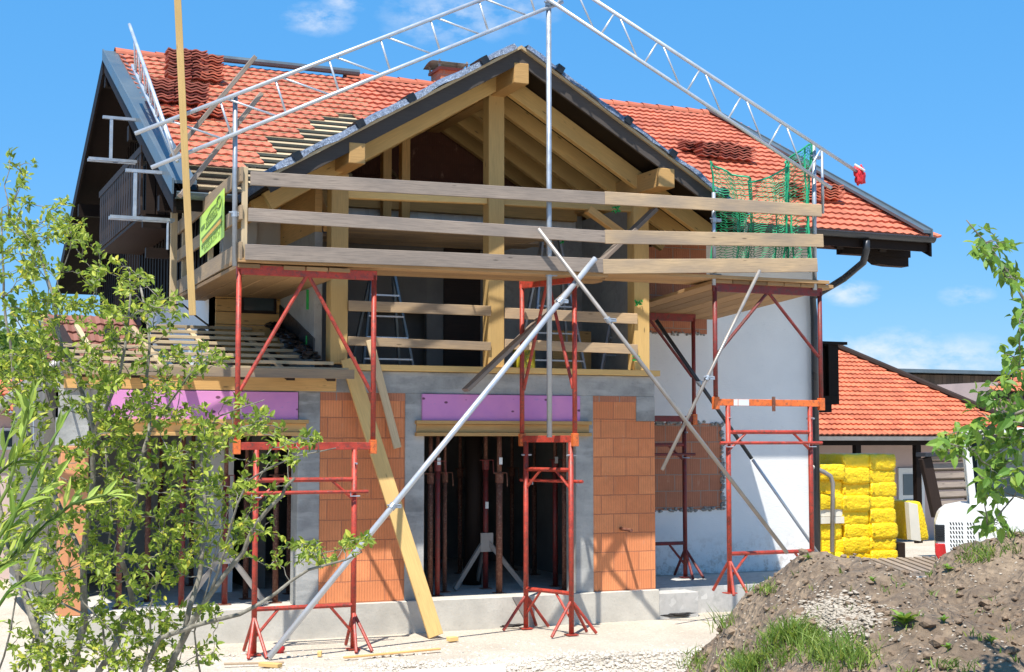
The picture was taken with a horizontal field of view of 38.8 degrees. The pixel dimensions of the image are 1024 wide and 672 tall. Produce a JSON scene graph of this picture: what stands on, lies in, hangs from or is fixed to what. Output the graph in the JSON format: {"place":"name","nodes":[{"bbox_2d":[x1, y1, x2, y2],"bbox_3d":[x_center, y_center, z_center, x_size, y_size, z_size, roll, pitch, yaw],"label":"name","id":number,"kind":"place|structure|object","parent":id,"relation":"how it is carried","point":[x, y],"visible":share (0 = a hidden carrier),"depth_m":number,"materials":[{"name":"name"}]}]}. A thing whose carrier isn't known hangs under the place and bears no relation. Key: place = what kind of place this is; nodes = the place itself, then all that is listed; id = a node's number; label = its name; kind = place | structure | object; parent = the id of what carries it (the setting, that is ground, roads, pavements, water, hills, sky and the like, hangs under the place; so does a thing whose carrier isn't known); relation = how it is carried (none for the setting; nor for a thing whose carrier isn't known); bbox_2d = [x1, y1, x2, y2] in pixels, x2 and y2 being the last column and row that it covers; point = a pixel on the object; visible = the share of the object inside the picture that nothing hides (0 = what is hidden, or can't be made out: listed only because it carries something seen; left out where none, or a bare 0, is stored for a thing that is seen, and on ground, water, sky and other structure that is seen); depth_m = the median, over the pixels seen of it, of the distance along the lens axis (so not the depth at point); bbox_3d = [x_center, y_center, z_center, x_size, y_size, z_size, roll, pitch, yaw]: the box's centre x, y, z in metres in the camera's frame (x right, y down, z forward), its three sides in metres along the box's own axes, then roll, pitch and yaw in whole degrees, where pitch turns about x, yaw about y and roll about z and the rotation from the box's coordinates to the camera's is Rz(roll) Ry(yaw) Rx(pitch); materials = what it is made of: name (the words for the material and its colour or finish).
{"place":"outdoors","nodes":[
{"label":"outdoors","id":0,"kind":"place"},
{"bbox_2d":[120,636,707,671],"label":"gravel","id":1,"kind":"structure","parent":0,"point":[429,664],"depth_m":15.17,"materials":[{"name":"beige gravel"}]},
{"bbox_2d":[400,664,505,671],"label":"foam sheet","id":2,"kind":"object","parent":1,"relation":"on","point":[492,668],"visible":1,"depth_m":14.09,"materials":[{"name":"white plastic"}]},
{"bbox_2d":[0,539,934,671],"bbox_3d":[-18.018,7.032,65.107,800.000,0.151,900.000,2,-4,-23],"label":"ground","id":3,"kind":"structure","parent":0,"point":[691,631],"depth_m":16.96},
{"bbox_2d":[0,379,22,580],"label":"neighbour house","id":4,"kind":"structure","parent":3,"relation":"on","point":[5,421],"depth_m":24.71,"materials":[{"name":"white paint"}]},
{"bbox_2d":[0,288,57,378],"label":"broadleaf tree","id":5,"kind":"object","parent":3,"relation":"on","point":[4,337],"visible":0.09,"depth_m":28.31,"materials":[{"name":"green plant"}]},
{"bbox_2d":[0,377,136,621],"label":"willow shrub","id":6,"kind":"object","parent":3,"relation":"on","point":[8,525],"visible":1,"depth_m":5.01,"materials":[{"name":"green plant"}]},
{"bbox_2d":[40,314,159,573],"bbox_3d":[-6.250,1.888,22.094,1.726,4.521,1.350,2,-4,-23],"label":"brown roofed annex","id":7,"kind":"object","parent":3,"relation":"on","point":[139,538],"visible":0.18,"depth_m":22.05,"materials":[{"name":"tile"}]},
{"bbox_2d":[0,147,376,671],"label":"tree","id":8,"kind":"object","parent":3,"relation":"on","point":[40,648],"visible":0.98,"depth_m":7.77,"materials":[{"name":"green plant"}]},
{"bbox_2d":[233,265,376,659],"bbox_3d":[-2.332,1.383,16.447,1.655,4.328,0.720,2,-4,-23],"label":"scaffold trestle","id":9,"kind":"object","parent":3,"relation":"on","point":[254,631],"visible":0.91,"depth_m":16.44,"materials":[{"name":"red paint"}]},
{"bbox_2d":[229,96,238,265],"bbox_3d":[-3.082,-1.746,16.285,0.170,1.941,0.079,2,-4,-23],"label":"steel pole","id":10,"kind":"object","parent":9,"relation":"attached to","point":[234,212],"visible":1,"depth_m":16.25,"materials":[{"name":"silver metal"}]},
{"bbox_2d":[178,263,349,300],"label":"scaffold deck","id":11,"kind":"structure","parent":9,"relation":"on","point":[222,284],"depth_m":17.88,"materials":[{"name":"brown wood"}]},
{"bbox_2d":[177,241,241,295],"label":"guard board","id":12,"kind":"object","parent":11,"relation":"on","point":[209,268],"visible":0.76,"depth_m":17.55,"materials":[{"name":"brown wood"}]},
{"bbox_2d":[207,192,212,278],"bbox_3d":[-3.712,-1.242,17.931,0.060,1.070,0.060,2,-4,-23],"label":"railing post","id":13,"kind":"object","parent":11,"relation":"on","point":[210,254],"visible":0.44,"depth_m":17.89,"materials":[{"name":"brown wood"}]},
{"bbox_2d":[178,166,242,234],"bbox_3d":[-3.764,-1.632,17.953,0.035,0.280,3.775,2,-4,-23],"label":"guard board","id":14,"kind":"object","parent":13,"relation":"attached to","point":[226,184],"visible":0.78,"depth_m":17.52,"materials":[{"name":"brown wood"}]},
{"bbox_2d":[169,212,177,312],"bbox_3d":[-4.518,-1.000,19.421,0.090,1.400,0.040,2,-4,-23],"label":"timber lath","id":15,"kind":"object","parent":14,"relation":"attached to","point":[173,256],"visible":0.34,"depth_m":19.41,"materials":[{"name":"brown wood"}]},
{"bbox_2d":[200,188,224,257],"bbox_3d":[-3.609,-1.345,17.467,0.018,0.660,1.400,2,-4,-23],"label":"banner","id":16,"kind":"object","parent":14,"relation":"hanging from","point":[212,225],"visible":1,"depth_m":17.38,"materials":[{"name":"green plastic"}]},
{"bbox_2d":[340,357,442,638],"bbox_3d":[-1.462,1.940,17.645,1.272,3.395,0.121,0,-4,6],"label":"leaning plank","id":17,"kind":"object","parent":3,"relation":"on","point":[405,539],"visible":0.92,"depth_m":17.60,"materials":[{"name":"beige wood"}]},
{"bbox_2d":[266,256,596,658],"bbox_3d":[-0.805,1.264,16.784,4.107,4.612,0.088,2,-5,-26],"label":"steel pole","id":18,"kind":"object","parent":3,"relation":"on","point":[395,504],"visible":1,"depth_m":16.70,"materials":[{"name":"metal"}]},
{"bbox_2d":[537,227,788,553],"bbox_3d":[1.913,0.740,18.032,3.529,4.004,0.073,2,-4,-23],"label":"steel pole","id":19,"kind":"object","parent":18,"relation":"attached to","point":[609,320],"visible":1,"depth_m":17.98,"materials":[{"name":"metal"}]},
{"bbox_2d":[0,43,941,653],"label":"unfinished house","id":20,"kind":"structure","parent":3,"relation":"on","point":[480,121],"depth_m":19.70,"materials":[{"name":"concrete"}]},
{"bbox_2d":[87,115,146,165],"bbox_3d":[-5.573,-2.589,20.559,0.800,1.000,0.165,2,-4,-23],"label":"verge bracket","id":21,"kind":"object","parent":20,"relation":"attached to","point":[110,159],"visible":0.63,"depth_m":20.47,"materials":[{"name":"metal"}]},
{"bbox_2d":[108,168,174,249],"bbox_3d":[-4.696,-1.603,18.465,0.800,1.000,0.165,2,-4,-23],"label":"verge bracket","id":22,"kind":"object","parent":20,"relation":"attached to","point":[134,217],"visible":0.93,"depth_m":18.40,"materials":[{"name":"metal"}]},
{"bbox_2d":[128,23,178,162],"bbox_3d":[-4.778,-3.292,19.253,0.107,2.651,3.623,2,-4,-23],"label":"lattice girder","id":23,"kind":"object","parent":20,"relation":"on","point":[148,84],"visible":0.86,"depth_m":19.47,"materials":[{"name":"metal"}]},
{"bbox_2d":[164,47,192,80],"bbox_3d":[-5.275,-4.277,22.990,0.397,0.478,0.312,2,-4,-23],"label":"tile stack","id":24,"kind":"object","parent":20,"relation":"on","point":[170,67],"visible":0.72,"depth_m":22.88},
{"bbox_2d":[184,48,208,81],"bbox_3d":[-5.046,-4.291,23.143,0.391,0.478,0.316,2,-4,-23],"label":"tile stack","id":25,"kind":"object","parent":20,"relation":"on","point":[195,67],"visible":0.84,"depth_m":23.04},
{"bbox_2d":[185,81,209,105],"bbox_3d":[-4.718,-3.588,21.659,0.392,0.349,0.317,2,-4,-23],"label":"tile stack","id":26,"kind":"object","parent":20,"relation":"on","point":[198,91],"visible":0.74,"depth_m":21.55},
{"bbox_2d":[199,53,223,82],"bbox_3d":[-4.818,-4.259,23.235,0.392,0.435,0.313,2,-4,-23],"label":"tile stack","id":27,"kind":"object","parent":20,"relation":"on","point":[215,68],"visible":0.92,"depth_m":23.14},
{"bbox_2d":[184,438,267,606],"bbox_3d":[-3.559,2.147,17.747,0.994,2.218,0.949,2,-4,-23],"label":"steel prop","id":28,"kind":"object","parent":20,"relation":"on","point":[242,572],"visible":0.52,"depth_m":17.58,"materials":[{"name":"red paint"}]},
{"bbox_2d":[241,297,276,313],"bbox_3d":[-3.382,-0.463,19.427,0.480,0.330,0.045,2,-4,-23],"label":"window","id":29,"kind":"structure","parent":20,"relation":"in","point":[248,305],"depth_m":19.40,"materials":[{"name":"black glass"}]},
{"bbox_2d":[268,423,284,603],"bbox_3d":[-2.894,2.157,17.880,0.208,2.218,0.140,2,-4,-23],"label":"steel prop","id":30,"kind":"object","parent":20,"relation":"on","point":[276,474],"visible":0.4,"depth_m":17.83,"materials":[{"name":"brown metal"}]},
{"bbox_2d":[352,276,413,364],"bbox_3d":[-1.693,-0.253,18.931,0.718,1.431,0.609,2,-4,-23],"label":"stepladder","id":31,"kind":"object","parent":20,"relation":"on","point":[395,291],"visible":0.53,"depth_m":18.87,"materials":[{"name":"grey metal"}]},
{"bbox_2d":[366,340,400,448],"bbox_3d":[-1.586,0.716,17.968,0.452,1.355,0.047,1,-4,-12],"label":"leaning plank","id":32,"kind":"object","parent":20,"relation":"on","point":[388,412],"visible":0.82,"depth_m":17.95,"materials":[{"name":"brown wood"}]},
{"bbox_2d":[348,300,490,315],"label":"guard board","id":33,"kind":"object","parent":20,"relation":"attached to","point":[424,308],"visible":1,"depth_m":18.30,"materials":[{"name":"brown wood"}]},
{"bbox_2d":[348,336,490,350],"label":"guard board","id":34,"kind":"object","parent":20,"relation":"attached to","point":[420,343],"visible":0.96,"depth_m":18.27,"materials":[{"name":"brown wood"}]},
{"bbox_2d":[424,436,434,595],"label":"steel prop","id":35,"kind":"object","parent":20,"relation":"on","point":[430,478],"visible":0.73,"depth_m":18.61,"materials":[{"name":"brown metal"}]},
{"bbox_2d":[323,228,553,250],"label":"board","id":36,"kind":"structure","parent":20,"relation":"on","point":[395,237],"depth_m":19.69,"materials":[{"name":"brown wood"}]},
{"bbox_2d":[433,436,446,596],"bbox_3d":[-0.948,2.210,18.626,0.208,2.218,0.140,2,-4,-23],"label":"steel prop","id":37,"kind":"object","parent":20,"relation":"on","point":[437,465],"visible":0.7,"depth_m":18.59,"materials":[{"name":"red paint"}]},
{"bbox_2d":[440,436,453,592],"bbox_3d":[-0.879,2.062,19.147,0.208,2.588,0.140,2,-4,-23],"label":"steel prop","id":38,"kind":"object","parent":20,"relation":"on","point":[444,573],"visible":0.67,"depth_m":19.09,"materials":[{"name":"brown metal"}]},
{"bbox_2d":[455,436,464,573],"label":"steel prop","id":39,"kind":"object","parent":20,"relation":"on","point":[460,472],"visible":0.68,"depth_m":21.75,"materials":[{"name":"brown metal"}]},
{"bbox_2d":[463,432,482,584],"bbox_3d":[-0.544,2.136,20.163,0.277,2.596,0.257,2,-4,-23],"label":"tree trunk prop","id":40,"kind":"object","parent":20,"relation":"on","point":[473,493],"visible":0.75,"depth_m":20.06,"materials":[{"name":"brown wood"}]},
{"bbox_2d":[453,424,522,590],"bbox_3d":[-0.435,2.099,19.658,0.994,2.588,0.949,2,-4,-23],"label":"steel prop","id":41,"kind":"object","parent":20,"relation":"on","point":[485,546],"visible":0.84,"depth_m":19.50,"materials":[{"name":"red paint"}]},
{"bbox_2d":[492,424,507,593],"bbox_3d":[-0.163,2.236,18.988,0.208,2.218,0.140,2,-4,-23],"label":"steel prop","id":42,"kind":"object","parent":20,"relation":"on","point":[499,478],"visible":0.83,"depth_m":18.95,"materials":[{"name":"red paint"}]},
{"bbox_2d":[506,424,518,570],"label":"steel prop","id":43,"kind":"object","parent":20,"relation":"on","point":[511,472],"visible":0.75,"depth_m":22.32,"materials":[{"name":"brown metal"}]},
{"bbox_2d":[529,432,541,574],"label":"steel prop","id":44,"kind":"object","parent":20,"relation":"on","point":[534,528],"visible":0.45,"depth_m":21.57,"materials":[{"name":"brown metal"}]},
{"bbox_2d":[524,240,585,368],"bbox_3d":[0.529,-0.407,20.184,0.848,1.916,0.609,2,-4,-23],"label":"stepladder","id":45,"kind":"object","parent":20,"relation":"on","point":[561,252],"visible":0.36,"depth_m":20.13,"materials":[{"name":"metal"}]},
{"bbox_2d":[549,442,562,586],"bbox_3d":[0.593,2.116,19.895,0.208,2.588,0.140,2,-4,-23],"label":"steel prop","id":46,"kind":"object","parent":20,"relation":"on","point":[555,461],"visible":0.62,"depth_m":19.84,"materials":[{"name":"red paint"}]},
{"bbox_2d":[558,442,566,589],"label":"steel prop","id":47,"kind":"object","parent":20,"relation":"on","point":[564,565],"visible":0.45,"depth_m":19.36,"materials":[{"name":"brown metal"}]},
{"bbox_2d":[505,308,637,323],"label":"guard board","id":48,"kind":"object","parent":20,"relation":"attached to","point":[582,316],"visible":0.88,"depth_m":19.18,"materials":[{"name":"brown wood"}]},
{"bbox_2d":[505,339,637,353],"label":"guard board","id":49,"kind":"object","parent":20,"relation":"attached to","point":[540,345],"visible":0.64,"depth_m":19.18,"materials":[{"name":"brown wood"}]},
{"bbox_2d":[552,330,590,368],"bbox_3d":[0.837,0.244,20.485,0.600,0.630,0.040,2,-4,-23],"label":"osb sheet","id":50,"kind":"object","parent":20,"relation":"on","point":[585,336],"visible":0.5,"depth_m":20.46,"materials":[{"name":"brown wood"}]},
{"bbox_2d":[649,312,704,579],"bbox_3d":[1.990,1.583,21.126,1.575,3.858,0.720,2,-4,-23],"label":"scaffold trestle","id":51,"kind":"object","parent":20,"relation":"on","point":[685,556],"visible":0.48,"depth_m":21.29,"materials":[{"name":"red paint"}]},
{"bbox_2d":[649,279,832,319],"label":"scaffold deck","id":52,"kind":"structure","parent":51,"relation":"on","point":[696,300],"depth_m":20.18,"materials":[{"name":"brown wood"}]},
{"bbox_2d":[810,145,820,289],"bbox_3d":[4.043,-1.595,19.369,0.170,1.981,0.083,2,-4,-23],"label":"steel pole","id":53,"kind":"object","parent":52,"relation":"on","point":[814,231],"visible":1,"depth_m":19.34,"materials":[{"name":"metal"}]},
{"bbox_2d":[710,143,812,272],"bbox_3d":[3.304,-1.708,19.130,1.534,1.777,0.373,2,-4,-23],"label":"safety net","id":54,"kind":"object","parent":53,"relation":"hanging from","point":[786,195],"visible":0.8,"depth_m":19.18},
{"bbox_2d":[751,459,818,551],"bbox_3d":[4.023,2.518,21.361,1.164,1.427,0.044,2,-4,-23],"label":"steel pole","id":55,"kind":"object","parent":20,"relation":"on","point":[780,500],"visible":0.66,"depth_m":21.32,"materials":[{"name":"metal"}]},
{"bbox_2d":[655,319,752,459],"bbox_3d":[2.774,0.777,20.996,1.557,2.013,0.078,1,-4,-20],"label":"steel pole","id":56,"kind":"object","parent":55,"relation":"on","point":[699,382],"visible":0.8,"depth_m":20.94,"materials":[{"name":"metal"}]},
{"bbox_2d":[502,277,597,637],"bbox_3d":[0.439,1.459,18.152,0.719,4.418,1.110,4,-6,-42],"label":"scaffold trestle","id":57,"kind":"object","parent":3,"relation":"on","point":[572,440],"visible":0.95,"depth_m":18.10,"materials":[{"name":"red paint"}]},
{"bbox_2d":[223,258,828,284],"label":"scaffold deck","id":58,"kind":"structure","parent":57,"relation":"on","point":[511,275],"depth_m":17.78,"materials":[{"name":"brown wood"}]},
{"bbox_2d":[241,167,247,257],"bbox_3d":[-2.994,-1.360,16.284,0.060,1.070,0.060,2,-4,-23],"label":"railing post","id":59,"kind":"object","parent":58,"relation":"on","point":[244,203],"visible":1,"depth_m":16.26,"materials":[{"name":"brown wood"}]},
{"bbox_2d":[245,244,602,272],"bbox_3d":[-0.923,-0.900,17.045,4.452,0.235,0.035,2,-4,-23],"label":"guard board","id":60,"kind":"object","parent":58,"relation":"on","point":[379,257],"visible":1,"depth_m":16.93,"materials":[{"name":"brown wood"}]},
{"bbox_2d":[544,1,556,436],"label":"steel pole","id":61,"kind":"object","parent":58,"relation":"attached to","point":[549,204],"visible":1,"depth_m":17.77,"materials":[{"name":"silver metal"}]},
{"bbox_2d":[134,0,563,168],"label":"lattice girder","id":62,"kind":"object","parent":61,"relation":"attached to","point":[312,102],"visible":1,"depth_m":16.75,"materials":[{"name":"metal"}]},
{"bbox_2d":[174,0,195,314],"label":"timber lath","id":63,"kind":"object","parent":62,"relation":"attached to","point":[185,158],"visible":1,"depth_m":15.89,"materials":[{"name":"beige wood"}]},
{"bbox_2d":[169,55,256,156],"bbox_3d":[-3.367,-2.595,16.429,0.949,1.236,0.150,2,-4,-23],"label":"loose board","id":64,"kind":"object","parent":62,"relation":"on","point":[224,93],"visible":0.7,"depth_m":16.39,"materials":[{"name":"brown wood"}]},
{"bbox_2d":[177,92,263,197],"bbox_3d":[-3.266,-2.149,16.331,0.928,1.252,0.150,2,-4,-23],"label":"loose board","id":65,"kind":"object","parent":62,"relation":"on","point":[220,145],"visible":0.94,"depth_m":16.25,"materials":[{"name":"brown wood"}]},
{"bbox_2d":[248,208,604,242],"bbox_3d":[-0.895,-1.288,17.085,4.450,0.150,0.035,2,-4,-23],"label":"guard board","id":66,"kind":"object","parent":61,"relation":"attached to","point":[386,223],"visible":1,"depth_m":16.99,"materials":[{"name":"brown wood"}]},
{"bbox_2d":[604,230,823,246],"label":"guard board","id":67,"kind":"object","parent":66,"relation":"attached to","point":[703,238],"visible":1,"depth_m":18.57,"materials":[{"name":"brown wood"}]},
{"bbox_2d":[250,171,604,204],"bbox_3d":[-0.886,-1.732,17.120,4.432,0.225,0.035,2,-4,-23],"label":"guard board","id":68,"kind":"object","parent":61,"relation":"attached to","point":[272,179],"visible":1,"depth_m":17.04,"materials":[{"name":"brown wood"}]},
{"bbox_2d":[604,191,821,216],"bbox_3d":[2.622,-1.685,18.646,3.222,0.205,0.035,2,-4,-23],"label":"guard board","id":69,"kind":"object","parent":68,"relation":"attached to","point":[694,203],"visible":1,"depth_m":18.60,"materials":[{"name":"brown wood"}]},
{"bbox_2d":[546,0,857,188],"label":"lattice girder","id":70,"kind":"object","parent":61,"relation":"attached to","point":[677,84],"visible":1,"depth_m":18.70,"materials":[{"name":"metal"}]},
{"bbox_2d":[603,258,817,273],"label":"guard board","id":71,"kind":"object","parent":58,"relation":"on","point":[645,266],"visible":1,"depth_m":18.52,"materials":[{"name":"brown wood"}]},
{"bbox_2d":[462,207,657,391],"bbox_3d":[0.663,-0.505,18.856,2.741,2.489,0.190,2,-4,-23],"label":"slanting board","id":72,"kind":"object","parent":57,"relation":"attached to","point":[529,328],"visible":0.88,"depth_m":18.53,"materials":[{"name":"brown wood"}]},
{"bbox_2d":[712,283,824,595],"bbox_3d":[3.345,1.319,18.926,1.695,3.968,0.720,2,-4,-23],"label":"scaffold trestle","id":73,"kind":"object","parent":3,"relation":"on","point":[718,402],"visible":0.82,"depth_m":18.87,"materials":[{"name":"red paint"}]},
{"bbox_2d":[661,270,760,470],"bbox_3d":[2.526,0.405,18.389,1.497,2.571,0.066,2,-4,-23],"label":"steel pole","id":74,"kind":"object","parent":73,"relation":"attached to","point":[707,377],"visible":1,"depth_m":18.36,"materials":[{"name":"metal"}]},
{"bbox_2d":[685,531,1023,671],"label":"dirt mound","id":75,"kind":"object","parent":3,"relation":"on","point":[991,570],"visible":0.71,"depth_m":10.07,"materials":[{"name":"soil"}]},
{"bbox_2d":[676,524,1023,671],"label":"grass","id":76,"kind":"structure","parent":75,"relation":"on","point":[812,637],"depth_m":9.75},
{"bbox_2d":[686,531,1023,671],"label":"soil clods","id":77,"kind":"object","parent":75,"relation":"on","point":[937,641],"visible":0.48,"depth_m":10.10,"materials":[{"name":"brown soil"}]},
{"bbox_2d":[691,560,1023,671],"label":"pale rubble","id":78,"kind":"object","parent":75,"relation":"on","point":[836,611],"visible":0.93,"depth_m":9.73,"materials":[{"name":"grey stone"}]},
{"bbox_2d":[926,220,1023,544],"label":"plum tree","id":79,"kind":"object","parent":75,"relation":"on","point":[1009,275],"visible":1,"depth_m":6.81,"materials":[{"name":"green plant"}]},
{"bbox_2d":[870,556,935,575],"bbox_3d":[6.205,3.521,22.268,1.750,0.178,1.173,2,-4,-23],"label":"pallet","id":80,"kind":"object","parent":3,"relation":"on","point":[916,566],"visible":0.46,"depth_m":22.26,"materials":[{"name":"brown wood"}]},
{"bbox_2d":[896,542,904,557],"bbox_3d":[6.168,3.762,24.175,0.450,0.680,0.600,2,-4,-23],"label":"cardboard box","id":81,"kind":"object","parent":80,"relation":"on","point":[900,547],"visible":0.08,"depth_m":23.97,"materials":[{"name":"brown cardboard"}]},
{"bbox_2d":[894,499,928,540],"bbox_3d":[6.521,3.050,24.140,0.456,0.672,0.761,2,-4,-23],"label":"insulation pack","id":82,"kind":"object","parent":81,"relation":"on","point":[910,522],"visible":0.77,"depth_m":23.86,"materials":[{"name":"plastic"}]},
{"bbox_2d":[819,345,1023,542],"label":"garage","id":83,"kind":"structure","parent":3,"relation":"on","point":[904,417],"depth_m":35.06,"materials":[{"name":"orange tile"}]},
{"bbox_2d":[897,468,924,514],"bbox_3d":[9.618,4.027,35.015,0.761,1.701,0.065,2,-4,-23],"label":"window","id":84,"kind":"structure","parent":83,"relation":"in","point":[905,475],"depth_m":34.96,"materials":[{"name":"white paint"}]},
{"bbox_2d":[916,452,966,517],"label":"staircase","id":85,"kind":"structure","parent":3,"relation":"on","point":[931,478],"depth_m":29.30,"materials":[{"name":"brown wood"}]},
{"bbox_2d":[898,368,1016,384],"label":"wooden hall","id":86,"kind":"structure","parent":3,"relation":"on","point":[937,376],"depth_m":54.21,"materials":[{"name":"brown wood"}]},
{"bbox_2d":[934,428,1023,559],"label":"compact digger","id":87,"kind":"object","parent":3,"relation":"on","point":[954,521],"visible":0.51,"depth_m":21.76,"materials":[{"name":"white paint"}]},
{"bbox_2d":[938,369,1023,418],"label":"house wall","id":88,"kind":"structure","parent":3,"relation":"on","point":[963,389],"depth_m":42.46,"materials":[{"name":"white paint"}]},
{"bbox_2d":[0,0,1023,411],"label":"sky","id":89,"kind":"structure","parent":0,"point":[927,96],"materials":[{"name":"blue"}]},
{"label":"insulation pack","id":90,"kind":"object","parent":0,"visible":0},
{"bbox_2d":[844,552,869,557],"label":"insulation pack","id":91,"kind":"object","parent":90,"relation":"on","point":[863,554],"visible":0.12,"depth_m":23.20,"materials":[{"name":"yellow plastic"}]},
{"bbox_2d":[842,536,870,552],"bbox_3d":[5.318,3.348,23.490,0.578,0.281,0.837,2,-4,-23],"label":"insulation pack","id":92,"kind":"object","parent":91,"relation":"on","point":[856,544],"visible":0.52,"depth_m":23.14,"materials":[{"name":"yellow plastic"}]},
{"bbox_2d":[841,523,870,537],"bbox_3d":[5.354,3.127,23.529,0.571,0.260,0.840,2,-4,-23],"label":"insulation pack","id":93,"kind":"object","parent":92,"relation":"on","point":[854,530],"visible":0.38,"depth_m":23.16,"materials":[{"name":"yellow plastic"}]},
{"bbox_2d":[840,511,868,524],"bbox_3d":[5.299,2.912,23.520,0.578,0.266,0.842,2,-4,-23],"label":"insulation pack","id":94,"kind":"object","parent":93,"relation":"on","point":[855,517],"visible":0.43,"depth_m":23.17,"materials":[{"name":"yellow plastic"}]},
{"bbox_2d":[842,495,870,510],"bbox_3d":[5.330,2.686,23.495,0.554,0.280,0.838,2,-4,-23],"label":"insulation pack","id":95,"kind":"object","parent":94,"relation":"on","point":[856,503],"visible":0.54,"depth_m":23.14,"materials":[{"name":"yellow plastic"}]},
{"bbox_2d":[841,483,870,495],"bbox_3d":[5.338,2.473,23.587,0.582,0.257,0.846,2,-4,-23],"label":"insulation pack","id":96,"kind":"object","parent":95,"relation":"on","point":[861,489],"visible":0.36,"depth_m":23.23,"materials":[{"name":"yellow plastic"}]},
{"bbox_2d":[841,467,869,483],"bbox_3d":[5.335,2.252,23.540,0.558,0.274,0.836,2,-4,-23],"label":"insulation pack","id":97,"kind":"object","parent":96,"relation":"on","point":[857,475],"visible":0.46,"depth_m":23.19,"materials":[{"name":"yellow plastic"}]},
{"bbox_2d":[819,453,869,467],"bbox_3d":[5.353,2.036,23.613,0.586,0.266,0.842,2,-4,-23],"label":"insulation pack","id":98,"kind":"object","parent":97,"relation":"on","point":[847,460],"visible":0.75,"depth_m":23.30,"materials":[{"name":"yellow plastic"}]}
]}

